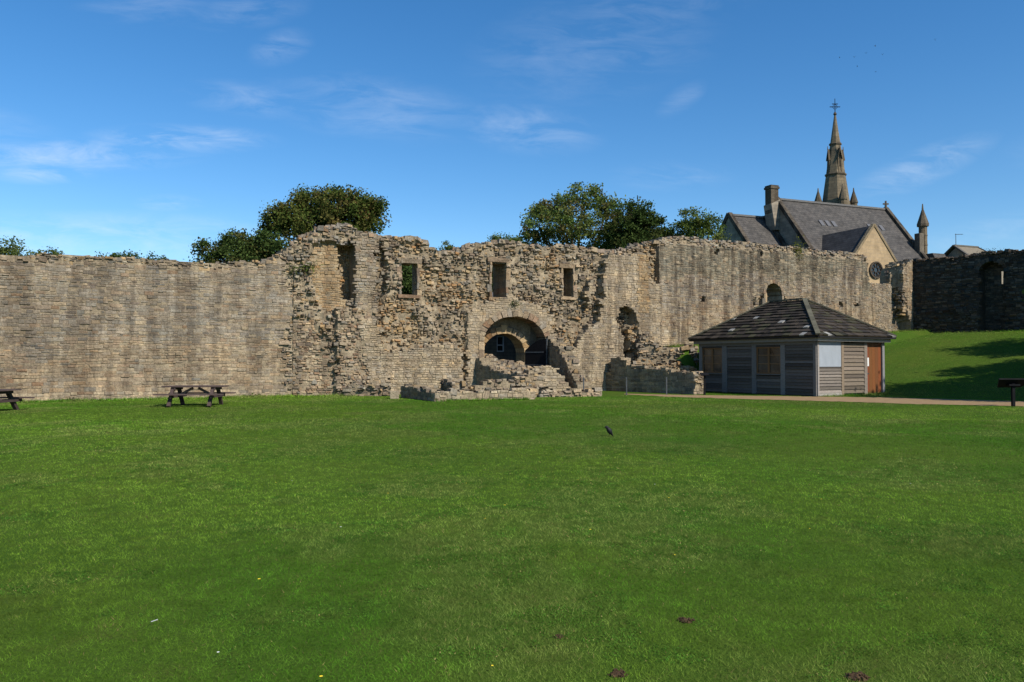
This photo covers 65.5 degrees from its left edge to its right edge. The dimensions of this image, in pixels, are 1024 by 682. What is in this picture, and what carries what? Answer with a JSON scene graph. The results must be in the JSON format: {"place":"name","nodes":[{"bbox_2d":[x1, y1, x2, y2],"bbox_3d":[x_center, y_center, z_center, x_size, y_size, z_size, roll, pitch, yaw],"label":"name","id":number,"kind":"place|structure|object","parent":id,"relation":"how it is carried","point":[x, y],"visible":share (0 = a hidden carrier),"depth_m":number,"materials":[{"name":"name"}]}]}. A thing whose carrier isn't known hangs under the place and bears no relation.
{"place":"outdoors","nodes":[
{"label":"outdoors","id":0,"kind":"place"},
{"bbox_2d":[0,329,1023,681],"bbox_3d":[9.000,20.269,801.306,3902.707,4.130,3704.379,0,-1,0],"label":"ground","id":1,"kind":"structure","parent":0,"point":[800,560],"depth_m":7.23,"materials":[{"name":"green plant"}]},
{"bbox_2d":[0,235,30,255],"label":"bush","id":2,"kind":"object","parent":1,"relation":"on","point":[13,250],"visible":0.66,"depth_m":47.88,"materials":[{"name":"green plant"}]},
{"bbox_2d":[0,389,34,409],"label":"picnic table","id":3,"kind":"object","parent":1,"relation":"on","point":[11,399],"visible":0.96,"depth_m":26.28,"materials":[{"name":"brown wood"}]},
{"bbox_2d":[23,246,64,255],"bbox_3d":[-28.192,-1.341,48.085,2.391,8.856,1.443,0,-1,0],"label":"bush","id":4,"kind":"object","parent":1,"relation":"on","point":[53,252],"visible":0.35,"depth_m":48.07,"materials":[{"name":"green plant"}]},
{"bbox_2d":[95,249,167,259],"bbox_3d":[-23.859,-1.317,49.961,4.620,8.908,2.076,0,-1,0],"label":"bush","id":5,"kind":"object","parent":1,"relation":"on","point":[114,255],"visible":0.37,"depth_m":50.01,"materials":[{"name":"green plant"}]},
{"bbox_2d":[0,245,292,400],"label":"curtain wall","id":6,"kind":"structure","parent":1,"relation":"on","point":[78,327],"depth_m":34.68,"materials":[{"name":"stone"}]},
{"bbox_2d":[285,261,304,274],"bbox_3d":[-10.359,-3.473,37.825,1.036,0.654,0.576,0,-1,0],"label":"wall plant","id":7,"kind":"object","parent":6,"relation":"attached to","point":[294,267],"depth_m":37.85,"materials":[{"name":"green plant"}]},
{"bbox_2d":[153,385,235,406],"bbox_3d":[-11.850,2.061,29.832,2.440,0.777,1.880,0,-1,-4],"label":"picnic table","id":8,"kind":"object","parent":1,"relation":"on","point":[180,394],"visible":0.99,"depth_m":29.75,"materials":[{"name":"brown wood"}]},
{"bbox_2d":[187,226,293,263],"bbox_3d":[-18.738,-2.321,55.116,7.806,11.203,5.539,0,-1,0],"label":"broadleaf tree","id":9,"kind":"object","parent":1,"relation":"on","point":[262,244],"visible":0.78,"depth_m":54.40,"materials":[{"name":"green plant"}]},
{"bbox_2d":[257,183,391,245],"bbox_3d":[-14.365,-4.314,59.896,10.553,15.418,7.330,0,-1,0],"label":"broadleaf tree","id":10,"kind":"object","parent":1,"relation":"on","point":[361,212],"visible":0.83,"depth_m":59.23,"materials":[{"name":"green plant"}]},
{"bbox_2d":[342,381,390,395],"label":"ruined wall","id":11,"kind":"structure","parent":1,"relation":"on","point":[373,388],"depth_m":38.10,"materials":[{"name":"stone"}]},
{"bbox_2d":[390,391,398,398],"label":"stone block","id":12,"kind":"structure","parent":1,"relation":"on","point":[394,394],"depth_m":35.05,"materials":[{"name":"beige stone"}]},
{"bbox_2d":[401,265,411,294],"bbox_3d":[-6.413,-1.180,51.908,5.020,8.748,3.890,0,-1,0],"label":"broadleaf tree","id":13,"kind":"object","parent":1,"relation":"on","point":[406,283],"visible":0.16,"depth_m":51.10,"materials":[{"name":"green plant"}]},
{"bbox_2d":[400,384,447,401],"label":"ruined wall","id":14,"kind":"structure","parent":1,"relation":"on","point":[419,392],"depth_m":34.35,"materials":[{"name":"stone"}]},
{"bbox_2d":[436,240,454,250],"bbox_3d":[-4.576,-2.011,58.019,1.867,10.706,1.900,1,-2,-35],"label":"bush","id":15,"kind":"object","parent":1,"relation":"on","point":[445,243],"visible":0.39,"depth_m":57.93,"materials":[{"name":"green plant"}]},
{"bbox_2d":[439,379,465,390],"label":"ruined wall","id":16,"kind":"structure","parent":1,"relation":"on","point":[455,384],"depth_m":35.08,"materials":[{"name":"stone"}]},
{"bbox_2d":[289,222,661,395],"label":"gatehouse wall","id":17,"kind":"structure","parent":1,"relation":"on","point":[358,315],"depth_m":41.44,"materials":[{"name":"stone"}]},
{"bbox_2d":[289,256,324,274],"bbox_3d":[-9.838,-3.623,38.148,1.776,0.885,0.683,0,-1,0],"label":"wall plant","id":18,"kind":"object","parent":17,"relation":"attached to","point":[309,266],"depth_m":38.14,"materials":[{"name":"green plant"}]},
{"bbox_2d":[509,299,521,309],"bbox_3d":[0.077,-2.002,42.683,0.976,0.732,0.592,0,-1,0],"label":"wall plant","id":19,"kind":"object","parent":17,"relation":"attached to","point":[514,304],"depth_m":42.70,"materials":[{"name":"green plant"}]},
{"bbox_2d":[435,386,537,400],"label":"ruined wall","id":20,"kind":"structure","parent":1,"relation":"on","point":[516,391],"depth_m":34.03,"materials":[{"name":"stone"}]},
{"bbox_2d":[444,376,534,390],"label":"ruined wall","id":21,"kind":"structure","parent":1,"relation":"on","point":[498,384],"depth_m":36.90,"materials":[{"name":"stone"}]},
{"bbox_2d":[484,292,519,361],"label":"stone house","id":22,"kind":"structure","parent":1,"relation":"on","point":[499,347],"depth_m":48.04,"materials":[{"name":"stone"}]},
{"bbox_2d":[497,336,503,351],"bbox_3d":[-0.728,0.178,48.027,0.483,0.940,0.100,1,-2,-25],"label":"window","id":23,"kind":"structure","parent":22,"relation":"in","point":[500,339],"depth_m":48.05,"materials":[{"name":"white glass"}]},
{"bbox_2d":[487,231,522,242],"bbox_3d":[-0.804,-2.539,61.967,3.494,11.964,2.843,0,-1,0],"label":"bush","id":24,"kind":"object","parent":1,"relation":"on","point":[494,237],"visible":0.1,"depth_m":61.86,"materials":[{"name":"green plant"}]},
{"bbox_2d":[485,354,532,372],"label":"rubble bank","id":25,"kind":"structure","parent":1,"relation":"on","point":[513,365],"depth_m":41.80,"materials":[{"name":"stone"}]},
{"bbox_2d":[475,353,543,395],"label":"ruined wall","id":26,"kind":"structure","parent":1,"relation":"on","point":[486,369],"depth_m":40.53,"materials":[{"name":"stone"}]},
{"bbox_2d":[523,365,569,391],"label":"ruined wall","id":27,"kind":"structure","parent":1,"relation":"on","point":[553,379],"depth_m":39.26,"materials":[{"name":"stone"}]},
{"bbox_2d":[552,634,564,638],"bbox_3d":[0.278,1.761,4.742,0.060,0.024,0.064,-1,-2,45],"label":"molehill","id":28,"kind":"object","parent":1,"relation":"on","point":[559,636],"visible":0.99,"depth_m":4.74,"materials":[{"name":"soil"}]},
{"bbox_2d":[546,336,591,390],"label":"ruined wall","id":29,"kind":"structure","parent":1,"relation":"on","point":[563,358],"depth_m":41.24,"materials":[{"name":"stone"}]},
{"bbox_2d":[512,181,627,249],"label":"broadleaf tree","id":30,"kind":"object","parent":1,"relation":"on","point":[547,214],"visible":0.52,"depth_m":70.94,"materials":[{"name":"green plant"}]},
{"bbox_2d":[538,386,602,396],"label":"ruined wall","id":31,"kind":"structure","parent":1,"relation":"on","point":[544,391],"depth_m":37.41,"materials":[{"name":"stone"}]},
{"bbox_2d":[605,426,612,435],"bbox_3d":[2.199,2.060,18.116,0.250,0.268,0.118,0,-1,0],"label":"black bird","id":32,"kind":"object","parent":1,"relation":"on","point":[609,430],"visible":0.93,"depth_m":18.07},
{"bbox_2d":[607,668,627,677],"bbox_3d":[0.555,1.744,4.180,0.099,0.029,0.095,-1,-2,42],"label":"molehill","id":33,"kind":"object","parent":1,"relation":"on","point":[615,672],"visible":1,"depth_m":4.17,"materials":[{"name":"soil"}]},
{"bbox_2d":[583,377,666,394],"bbox_3d":[5.480,2.308,38.779,4.396,1.080,0.376,0,-2,-15],"label":"wire fence","id":34,"kind":"object","parent":1,"relation":"on","point":[626,385],"visible":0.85,"depth_m":38.95,"materials":[{"name":"grey metal"}]},
{"bbox_2d":[595,195,675,249],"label":"broadleaf tree","id":35,"kind":"object","parent":1,"relation":"on","point":[637,225],"visible":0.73,"depth_m":67.42,"materials":[{"name":"green plant"}]},
{"bbox_2d":[605,357,702,393],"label":"ruined wall","id":36,"kind":"structure","parent":1,"relation":"on","point":[640,378],"depth_m":42.29,"materials":[{"name":"stone"}]},
{"bbox_2d":[635,358,696,370],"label":"ruined wall","id":37,"kind":"structure","parent":1,"relation":"on","point":[672,364],"depth_m":44.04,"materials":[{"name":"stone"}]},
{"bbox_2d":[634,333,698,364],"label":"ruined wall","id":38,"kind":"structure","parent":1,"relation":"on","point":[652,351],"depth_m":45.48,"materials":[{"name":"stone"}]},
{"bbox_2d":[677,617,694,622],"bbox_3d":[1.103,1.767,5.043,0.114,0.028,0.087,0,-2,14],"label":"molehill","id":39,"kind":"object","parent":1,"relation":"on","point":[688,620],"visible":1,"depth_m":5.03,"materials":[{"name":"soil"}]},
{"bbox_2d":[665,206,731,239],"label":"broadleaf tree","id":40,"kind":"object","parent":1,"relation":"on","point":[690,226],"visible":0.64,"depth_m":65.62,"materials":[{"name":"green plant"}]},
{"bbox_2d":[700,373,708,394],"bbox_3d":[9.504,2.161,39.303,0.400,1.200,0.320,0,-1,0],"label":"sign post","id":41,"kind":"object","parent":1,"relation":"on","point":[704,375],"visible":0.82,"depth_m":39.28,"materials":[{"name":"black metal"}]},
{"bbox_2d":[649,235,913,346],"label":"curtain wall","id":42,"kind":"structure","parent":1,"relation":"on","point":[706,284],"depth_m":51.99,"materials":[{"name":"stone"}]},
{"bbox_2d":[792,235,805,261],"bbox_3d":[19.468,-6.228,54.150,1.419,1.903,0.644,0,-1,0],"label":"wall plant","id":43,"kind":"object","parent":42,"relation":"attached to","point":[798,248],"depth_m":54.09,"materials":[{"name":"green plant"}]},
{"bbox_2d":[688,298,896,396],"bbox_3d":[14.523,0.409,41.988,6.170,5.240,8.614,1,-2,-31],"label":"timber hut","id":44,"kind":"object","parent":1,"relation":"on","point":[801,347],"visible":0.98,"depth_m":39.60,"materials":[{"name":"grey wood"}]},
{"bbox_2d":[702,348,721,373],"bbox_3d":[10.819,1.077,43.055,0.150,1.400,1.510,1,-2,-31],"label":"window","id":45,"kind":"structure","parent":44,"relation":"in","point":[711,357],"depth_m":43.05,"materials":[{"name":"brown glass"}]},
{"bbox_2d":[755,347,780,374],"bbox_3d":[12.809,0.993,39.789,0.150,1.400,1.571,1,-2,-31],"label":"window","id":46,"kind":"structure","parent":44,"relation":"in","point":[767,358],"depth_m":39.80,"materials":[{"name":"brown glass"}]},
{"bbox_2d":[867,343,880,393],"bbox_3d":[18.015,1.350,39.669,1.210,2.520,0.110,1,-2,-31],"label":"door","id":47,"kind":"structure","parent":44,"relation":"in","point":[873,349],"depth_m":39.70,"materials":[{"name":"brown wood"}]},
{"bbox_2d":[715,105,946,301],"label":"church","id":48,"kind":"structure","parent":1,"relation":"on","point":[836,218],"depth_m":75.23,"materials":[{"name":"stone"}]},
{"bbox_2d":[869,261,882,277],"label":"rose window","id":49,"kind":"structure","parent":48,"relation":"in","point":[875,269],"depth_m":67.90,"materials":[{"name":"glass"}]},
{"bbox_2d":[844,671,869,681],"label":"molehill","id":50,"kind":"object","parent":1,"relation":"on","point":[855,676],"visible":1,"depth_m":4.13,"materials":[{"name":"soil"}]},
{"bbox_2d":[903,249,1023,332],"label":"curtain wall","id":51,"kind":"structure","parent":1,"relation":"on","point":[967,293],"depth_m":57.84,"materials":[{"name":"stone"}]},
{"bbox_2d":[944,234,1002,283],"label":"stone house","id":52,"kind":"structure","parent":1,"relation":"on","point":[955,250],"depth_m":76.32,"materials":[{"name":"grey stone"}]},
{"bbox_2d":[997,378,1023,406],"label":"information lectern","id":53,"kind":"object","parent":1,"relation":"on","point":[1012,383],"visible":0.87,"depth_m":29.14,"materials":[{"name":"black paint"}]},
{"bbox_2d":[0,0,1023,262],"label":"sky","id":54,"kind":"structure","parent":0,"point":[159,126],"materials":[{"name":"blue"}]},
{"bbox_2d":[627,394,1023,405],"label":"gravel path","id":55,"kind":"structure","parent":0,"point":[927,401],"depth_m":33.95,"materials":[{"name":"beige gravel"}]}
]}

